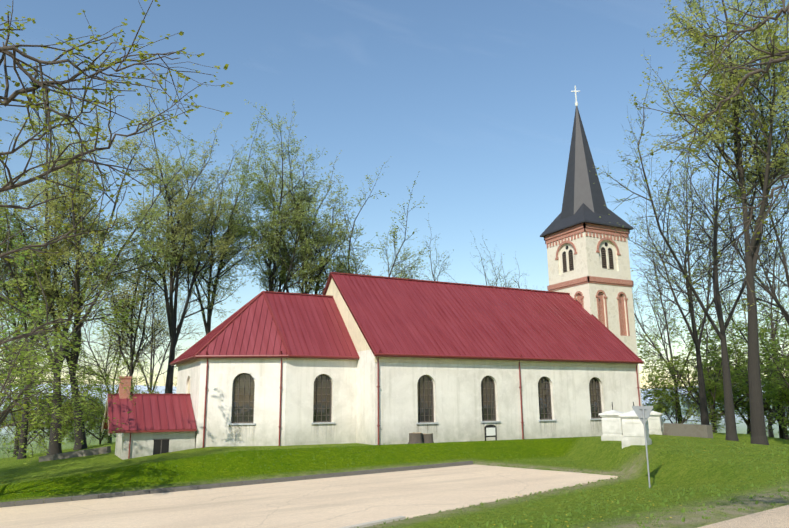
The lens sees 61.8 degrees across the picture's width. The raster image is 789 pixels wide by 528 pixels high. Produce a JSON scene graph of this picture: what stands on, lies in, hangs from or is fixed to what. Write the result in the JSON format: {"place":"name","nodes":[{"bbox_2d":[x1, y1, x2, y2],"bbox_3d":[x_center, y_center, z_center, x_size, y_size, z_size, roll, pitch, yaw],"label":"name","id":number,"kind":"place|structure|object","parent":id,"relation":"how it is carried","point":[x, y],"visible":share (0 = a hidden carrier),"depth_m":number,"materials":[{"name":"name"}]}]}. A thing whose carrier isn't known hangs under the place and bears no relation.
{"place":"outdoors","nodes":[
{"label":"outdoors","id":0,"kind":"place"},
{"bbox_2d":[115,349,638,459],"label":"church walls","id":1,"kind":"structure","parent":0,"point":[457,404],"depth_m":42.88,"materials":[{"name":"white paint"}]},
{"bbox_2d":[153,439,168,454],"bbox_3d":[-14.193,11.167,40.065,0.900,0.950,0.104,6,-14,-27],"label":"door","id":2,"kind":"structure","parent":1,"relation":"in","point":[157,446],"depth_m":40.02,"materials":[{"name":"black wood"}]},
{"bbox_2d":[325,279,369,351],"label":"church gables","id":3,"kind":"object","parent":1,"relation":"on","point":[358,338],"visible":0.12,"depth_m":46.07,"materials":[{"name":"beige paint"}]},
{"bbox_2d":[101,356,637,434],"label":"cornice","id":4,"kind":"structure","parent":1,"relation":"attached to","point":[488,362],"depth_m":44.87,"materials":[{"name":"white paint"}]},
{"bbox_2d":[102,273,640,431],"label":"roof","id":5,"kind":"structure","parent":1,"relation":"on","point":[398,316],"depth_m":47.08,"materials":[{"name":"red metal"}]},
{"bbox_2d":[118,376,131,398],"bbox_3d":[-17.190,8.087,41.955,0.730,1.820,0.750,6,-14,-27],"label":"chimney","id":6,"kind":"object","parent":5,"relation":"on","point":[122,394],"visible":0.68,"depth_m":41.71,"materials":[{"name":"brick"}]},
{"bbox_2d":[108,272,643,458],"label":"roof trim","id":7,"kind":"structure","parent":1,"relation":"attached to","point":[288,355],"depth_m":43.94,"materials":[{"name":"red metal"}]},
{"bbox_2d":[153,373,601,453],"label":"windows","id":8,"kind":"structure","parent":1,"relation":"in","point":[424,408],"depth_m":43.38,"materials":[{"name":"black glass"}]},
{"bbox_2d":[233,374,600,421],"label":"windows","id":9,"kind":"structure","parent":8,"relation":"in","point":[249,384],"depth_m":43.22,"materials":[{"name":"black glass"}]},
{"bbox_2d":[229,421,600,440],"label":"wall streaks","id":10,"kind":"object","parent":1,"relation":"attached to","point":[416,427],"depth_m":42.42,"materials":[{"name":"paint"}]},
{"bbox_2d":[229,418,601,424],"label":"window sills","id":11,"kind":"structure","parent":1,"relation":"attached to","point":[416,423],"depth_m":42.56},
{"bbox_2d":[1,0,778,169],"bbox_3d":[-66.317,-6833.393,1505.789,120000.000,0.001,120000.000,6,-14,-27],"label":"cloud","id":12,"kind":"structure","parent":0,"point":[430,45],"depth_m":12811.84,"materials":[{"name":"white"}]},
{"bbox_2d":[0,383,788,527],"bbox_3d":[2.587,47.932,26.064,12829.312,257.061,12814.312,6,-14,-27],"label":"ground","id":13,"kind":"structure","parent":0,"point":[16,470],"depth_m":30.37,"materials":[{"name":"green plant"}]},
{"bbox_2d":[0,240,59,456],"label":"tree","id":14,"kind":"object","parent":13,"relation":"on","point":[15,451],"visible":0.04,"depth_m":80.43,"materials":[{"name":"green plant"}]},
{"bbox_2d":[0,218,70,456],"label":"tree","id":15,"kind":"object","parent":13,"relation":"on","point":[7,328],"visible":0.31,"depth_m":37.92,"materials":[{"name":"green plant"}]},
{"bbox_2d":[0,347,100,452],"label":"bush","id":16,"kind":"object","parent":13,"relation":"on","point":[37,426],"visible":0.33,"depth_m":65.88,"materials":[{"name":"green plant"}]},
{"bbox_2d":[0,171,105,458],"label":"tree","id":17,"kind":"object","parent":13,"relation":"on","point":[20,454],"visible":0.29,"depth_m":50.63,"materials":[{"name":"green plant"}]},
{"bbox_2d":[0,350,105,458],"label":"bush","id":18,"kind":"object","parent":13,"relation":"on","point":[9,446],"visible":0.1,"depth_m":75.54,"materials":[{"name":"green plant"}]},
{"bbox_2d":[0,360,106,450],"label":"bush","id":19,"kind":"object","parent":13,"relation":"on","point":[71,410],"visible":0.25,"depth_m":69.12,"materials":[{"name":"green plant"}]},
{"bbox_2d":[0,84,159,449],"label":"tree","id":20,"kind":"object","parent":13,"relation":"on","point":[57,204],"visible":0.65,"depth_m":52.35,"materials":[{"name":"green plant"}]},
{"bbox_2d":[17,354,144,445],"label":"bush","id":21,"kind":"object","parent":13,"relation":"on","point":[100,428],"visible":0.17,"depth_m":72.89,"materials":[{"name":"green plant"}]},
{"bbox_2d":[0,194,172,463],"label":"tree","id":22,"kind":"object","parent":13,"relation":"on","point":[22,359],"visible":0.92,"depth_m":29.15,"materials":[{"name":"green plant"}]},
{"bbox_2d":[0,53,208,455],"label":"tree","id":23,"kind":"object","parent":13,"relation":"on","point":[54,447],"visible":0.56,"depth_m":52.76,"materials":[{"name":"green plant"}]},
{"bbox_2d":[85,351,164,440],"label":"shrub","id":24,"kind":"object","parent":13,"relation":"on","point":[114,393],"visible":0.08,"depth_m":77.75,"materials":[{"name":"green plant"}]},
{"bbox_2d":[67,257,193,442],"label":"tree","id":25,"kind":"object","parent":13,"relation":"on","point":[107,359],"visible":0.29,"depth_m":93.80,"materials":[{"name":"green plant"}]},
{"bbox_2d":[84,347,176,435],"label":"bush","id":26,"kind":"object","parent":13,"relation":"on","point":[154,390],"visible":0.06,"depth_m":69.95,"materials":[{"name":"green plant"}]},
{"bbox_2d":[84,176,184,393],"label":"tree","id":27,"kind":"object","parent":13,"relation":"on","point":[133,308],"visible":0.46,"depth_m":73.61,"materials":[{"name":"green plant"}]},
{"bbox_2d":[100,243,216,392],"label":"tree","id":28,"kind":"object","parent":13,"relation":"on","point":[153,350],"visible":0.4,"depth_m":86.21,"materials":[{"name":"green plant"}]},
{"bbox_2d":[102,67,266,393],"bbox_3d":[-20.365,-0.870,60.943,15.384,34.357,12.735,-3,-12,10],"label":"tree","id":29,"kind":"object","parent":13,"relation":"on","point":[183,219],"visible":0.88,"depth_m":60.55,"materials":[{"name":"green plant"}]},
{"bbox_2d":[154,103,279,334],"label":"tree","id":30,"kind":"object","parent":13,"relation":"on","point":[235,224],"visible":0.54,"depth_m":67.04,"materials":[{"name":"green plant"}]},
{"bbox_2d":[0,461,472,507],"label":"kerb","id":31,"kind":"structure","parent":13,"relation":"on","point":[136,492],"depth_m":29.47,"materials":[{"name":"grey concrete"}]},
{"bbox_2d":[222,100,347,291],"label":"tree","id":32,"kind":"object","parent":13,"relation":"on","point":[275,234],"visible":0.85,"depth_m":69.88,"materials":[{"name":"green plant"}]},
{"bbox_2d":[244,101,369,294],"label":"tree","id":33,"kind":"object","parent":13,"relation":"on","point":[315,258],"visible":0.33,"depth_m":73.23,"materials":[{"name":"green plant"}]},
{"bbox_2d":[0,464,617,527],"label":"driveway","id":34,"kind":"structure","parent":13,"relation":"on","point":[337,502],"depth_m":24.84,"materials":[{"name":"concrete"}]},
{"bbox_2d":[250,128,431,294],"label":"tree","id":35,"kind":"object","parent":13,"relation":"on","point":[343,238],"visible":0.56,"depth_m":76.52,"materials":[{"name":"green plant"}]},
{"bbox_2d":[340,516,405,527],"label":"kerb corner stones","id":36,"kind":"object","parent":13,"relation":"on","point":[372,523],"visible":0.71,"depth_m":19.62,"materials":[{"name":"grey stone"}]},
{"bbox_2d":[39,423,712,461],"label":"churchyard wall","id":37,"kind":"structure","parent":13,"relation":"on","point":[689,430],"depth_m":46.12,"materials":[{"name":"grey stone"}]},
{"bbox_2d":[366,228,417,278],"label":"tree","id":38,"kind":"object","parent":13,"relation":"on","point":[407,255],"depth_m":92.29,"materials":[{"name":"green plant"}]},
{"bbox_2d":[0,391,787,426],"bbox_3d":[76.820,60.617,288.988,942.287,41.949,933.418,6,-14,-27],"label":"distant forest","id":39,"kind":"object","parent":13,"relation":"on","point":[684,411],"visible":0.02,"depth_m":573.45,"materials":[{"name":"green plant"}]},
{"bbox_2d":[49,436,780,527],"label":"dandelions","id":40,"kind":"object","parent":13,"relation":"on","point":[480,517],"visible":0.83,"depth_m":23.92,"materials":[{"name":"yellow plant"}]},
{"bbox_2d":[408,433,433,443],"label":"gravestones","id":41,"kind":"object","parent":13,"relation":"on","point":[415,438],"visible":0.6,"depth_m":40.62,"materials":[{"name":"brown stone"}]},
{"bbox_2d":[389,213,514,287],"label":"tree","id":42,"kind":"object","parent":13,"relation":"on","point":[434,270],"visible":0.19,"depth_m":93.77,"materials":[{"name":"green plant"}]},
{"bbox_2d":[443,236,521,287],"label":"tree","id":43,"kind":"object","parent":13,"relation":"on","point":[503,277],"visible":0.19,"depth_m":98.55,"materials":[{"name":"green plant"}]},
{"bbox_2d":[484,425,496,440],"bbox_3d":[6.273,11.134,42.977,0.920,1.300,0.070,6,-14,-27],"label":"info board","id":44,"kind":"object","parent":13,"relation":"on","point":[490,426],"visible":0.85,"depth_m":43.04,"materials":[{"name":"black metal"}]},
{"bbox_2d":[486,428,495,435],"bbox_3d":[6.287,10.932,42.989,0.720,0.500,0.001,6,-14,-27],"label":"notice board","id":45,"kind":"object","parent":44,"relation":"attached to","point":[490,431],"visible":1,"depth_m":42.97,"materials":[{"name":"white paper"}]},
{"bbox_2d":[483,253,529,288],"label":"tree","id":46,"kind":"object","parent":13,"relation":"on","point":[514,274],"visible":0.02,"depth_m":104.96,"materials":[{"name":"green plant"}]},
{"bbox_2d":[547,232,641,405],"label":"tower walls","id":47,"kind":"structure","parent":13,"relation":"on","point":[587,259],"depth_m":58.97,"materials":[{"name":"beige paint"}]},
{"bbox_2d":[540,106,633,236],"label":"spire","id":48,"kind":"structure","parent":47,"relation":"on","point":[583,199],"depth_m":61.78,"materials":[{"name":"black metal"}]},
{"bbox_2d":[571,86,579,105],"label":"cross","id":49,"kind":"object","parent":48,"relation":"on","point":[576,102],"visible":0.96,"depth_m":65.20,"materials":[{"name":"white metal"}]},
{"bbox_2d":[562,242,613,272],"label":"tower openings","id":50,"kind":"object","parent":47,"relation":"in","point":[602,248],"visible":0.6,"depth_m":59.90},
{"bbox_2d":[562,250,613,272],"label":"louvers","id":51,"kind":"object","parent":50,"relation":"in","point":[602,258],"visible":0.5,"depth_m":59.89,"materials":[{"name":"grey wood"}]},
{"bbox_2d":[559,240,617,274],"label":"window surrounds","id":52,"kind":"object","parent":47,"relation":"in","point":[570,246],"visible":0.46,"depth_m":60.03,"materials":[{"name":"white paint"}]},
{"bbox_2d":[544,223,633,335],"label":"brick trim","id":53,"kind":"structure","parent":47,"relation":"attached to","point":[586,228],"depth_m":59.30,"materials":[{"name":"brick"}]},
{"bbox_2d":[599,410,663,448],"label":"gate pillars","id":54,"kind":"structure","parent":13,"relation":"on","point":[626,429],"depth_m":35.60,"materials":[{"name":"white paint"}]},
{"bbox_2d":[632,404,652,487],"bbox_3d":[9.204,6.819,24.060,0.792,3.320,0.079,-1,-12,1],"label":"yield sign","id":55,"kind":"object","parent":13,"relation":"on","point":[642,412],"visible":0.94,"depth_m":24.35,"materials":[{"name":"grey metal"}]},
{"bbox_2d":[625,124,744,424],"bbox_3d":[27.978,0.180,63.761,13.906,33.961,19.338,-11,-16,40],"label":"tree","id":56,"kind":"object","parent":13,"relation":"on","point":[704,416],"visible":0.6,"depth_m":64.65,"materials":[{"name":"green plant"}]},
{"bbox_2d":[586,48,788,440],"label":"tree","id":57,"kind":"object","parent":13,"relation":"on","point":[730,426],"visible":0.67,"depth_m":44.68,"materials":[{"name":"green plant"}]},
{"bbox_2d":[632,225,746,423],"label":"tree","id":58,"kind":"object","parent":13,"relation":"on","point":[664,321],"visible":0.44,"depth_m":84.51,"materials":[{"name":"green plant"}]},
{"bbox_2d":[639,335,747,429],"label":"tree","id":59,"kind":"object","parent":13,"relation":"on","point":[666,409],"visible":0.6,"depth_m":72.84,"materials":[{"name":"green plant"}]},
{"bbox_2d":[636,279,788,432],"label":"tree","id":60,"kind":"object","parent":13,"relation":"on","point":[675,366],"visible":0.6,"depth_m":70.68,"materials":[{"name":"green plant"}]},
{"bbox_2d":[639,0,788,444],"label":"tree","id":61,"kind":"object","parent":13,"relation":"on","point":[778,162],"visible":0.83,"depth_m":37.37,"materials":[{"name":"green plant"}]},
{"bbox_2d":[664,275,788,433],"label":"tree","id":62,"kind":"object","parent":13,"relation":"on","point":[748,424],"visible":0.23,"depth_m":72.67,"materials":[{"name":"green plant"}]},
{"bbox_2d":[667,101,788,328],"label":"tree","id":63,"kind":"object","parent":13,"relation":"on","point":[766,288],"visible":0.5,"depth_m":55.48,"materials":[{"name":"green plant"}]},
{"bbox_2d":[670,274,788,436],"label":"tree","id":64,"kind":"object","parent":13,"relation":"on","point":[770,433],"visible":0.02,"depth_m":86.52,"materials":[{"name":"green plant"}]},
{"bbox_2d":[672,201,788,438],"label":"tree","id":65,"kind":"object","parent":13,"relation":"on","point":[781,434],"visible":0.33,"depth_m":73.28,"materials":[{"name":"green plant"}]},
{"bbox_2d":[673,276,788,439],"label":"tree","id":66,"kind":"object","parent":13,"relation":"on","point":[785,432],"visible":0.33,"depth_m":69.01,"materials":[{"name":"green plant"}]},
{"bbox_2d":[716,294,788,433],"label":"tree","id":67,"kind":"object","parent":13,"relation":"on","point":[776,394],"visible":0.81,"depth_m":59.47,"materials":[{"name":"green plant"}]},
{"bbox_2d":[0,0,788,414],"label":"branches","id":68,"kind":"object","parent":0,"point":[42,84],"depth_m":7.53,"materials":[{"name":"green plant"}]},
{"bbox_2d":[0,0,788,388],"label":"sky","id":69,"kind":"structure","parent":0,"point":[371,113],"materials":[{"name":"blue"}]},
{"bbox_2d":[698,505,788,527],"bbox_3d":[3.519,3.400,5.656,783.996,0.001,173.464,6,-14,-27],"label":"gravel road","id":70,"kind":"structure","parent":0,"point":[777,517],"depth_m":12.25,"materials":[{"name":"beige gravel"}]}
]}

